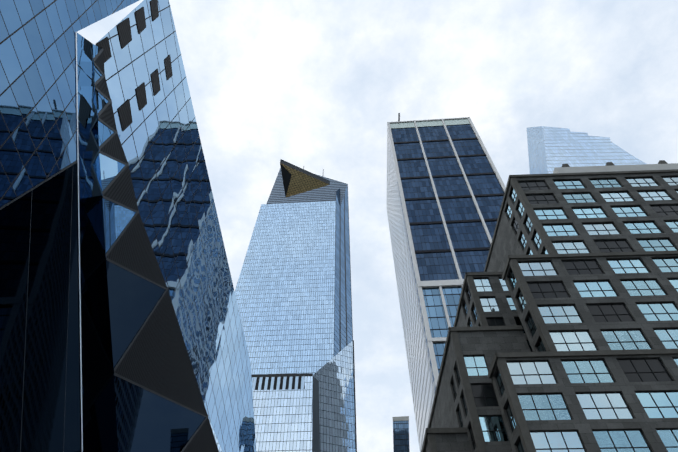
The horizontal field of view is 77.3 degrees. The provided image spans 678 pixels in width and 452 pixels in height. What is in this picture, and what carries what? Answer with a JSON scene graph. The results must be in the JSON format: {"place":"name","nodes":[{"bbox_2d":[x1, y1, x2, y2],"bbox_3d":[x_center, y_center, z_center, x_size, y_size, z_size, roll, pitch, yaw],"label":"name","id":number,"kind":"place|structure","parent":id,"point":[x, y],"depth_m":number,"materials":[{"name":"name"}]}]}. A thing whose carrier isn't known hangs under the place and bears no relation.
{"place":"outdoors","nodes":[
{"label":"outdoors","id":0,"kind":"place"},
{"bbox_2d":[0,0,255,451],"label":"glass skyscraper","id":1,"kind":"structure","parent":0,"point":[121,328],"depth_m":24.66,"materials":[{"name":"blue glass"}]},
{"bbox_2d":[209,167,352,451],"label":"supertall tower","id":2,"kind":"structure","parent":0,"point":[293,295],"depth_m":331.94,"materials":[{"name":"blue glass"}]},
{"bbox_2d":[251,340,356,451],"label":"podium building","id":3,"kind":"structure","parent":0,"point":[292,413],"depth_m":216.74,"materials":[{"name":"blue glass"}]},
{"bbox_2d":[280,159,329,196],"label":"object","id":4,"kind":"structure","parent":0,"point":[297,180],"depth_m":402.57,"materials":[{"name":"gold metal"}]},
{"bbox_2d":[392,416,409,451],"bbox_3d":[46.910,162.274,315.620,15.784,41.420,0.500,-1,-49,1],"label":"tower","id":5,"kind":"structure","parent":0,"point":[401,434],"depth_m":321.08,"materials":[{"name":"blue glass"}]},
{"bbox_2d":[387,117,505,451],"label":"skyscraper","id":6,"kind":"structure","parent":0,"point":[446,187],"depth_m":173.79,"materials":[{"name":"blue glass"}]},
{"bbox_2d":[421,160,677,451],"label":"masonry building","id":7,"kind":"structure","parent":0,"point":[562,335],"depth_m":50.04,"materials":[{"name":"concrete"}]},
{"bbox_2d":[527,126,645,173],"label":"pale tower","id":8,"kind":"structure","parent":0,"point":[550,149],"depth_m":250.42,"materials":[{"name":"blue glass"}]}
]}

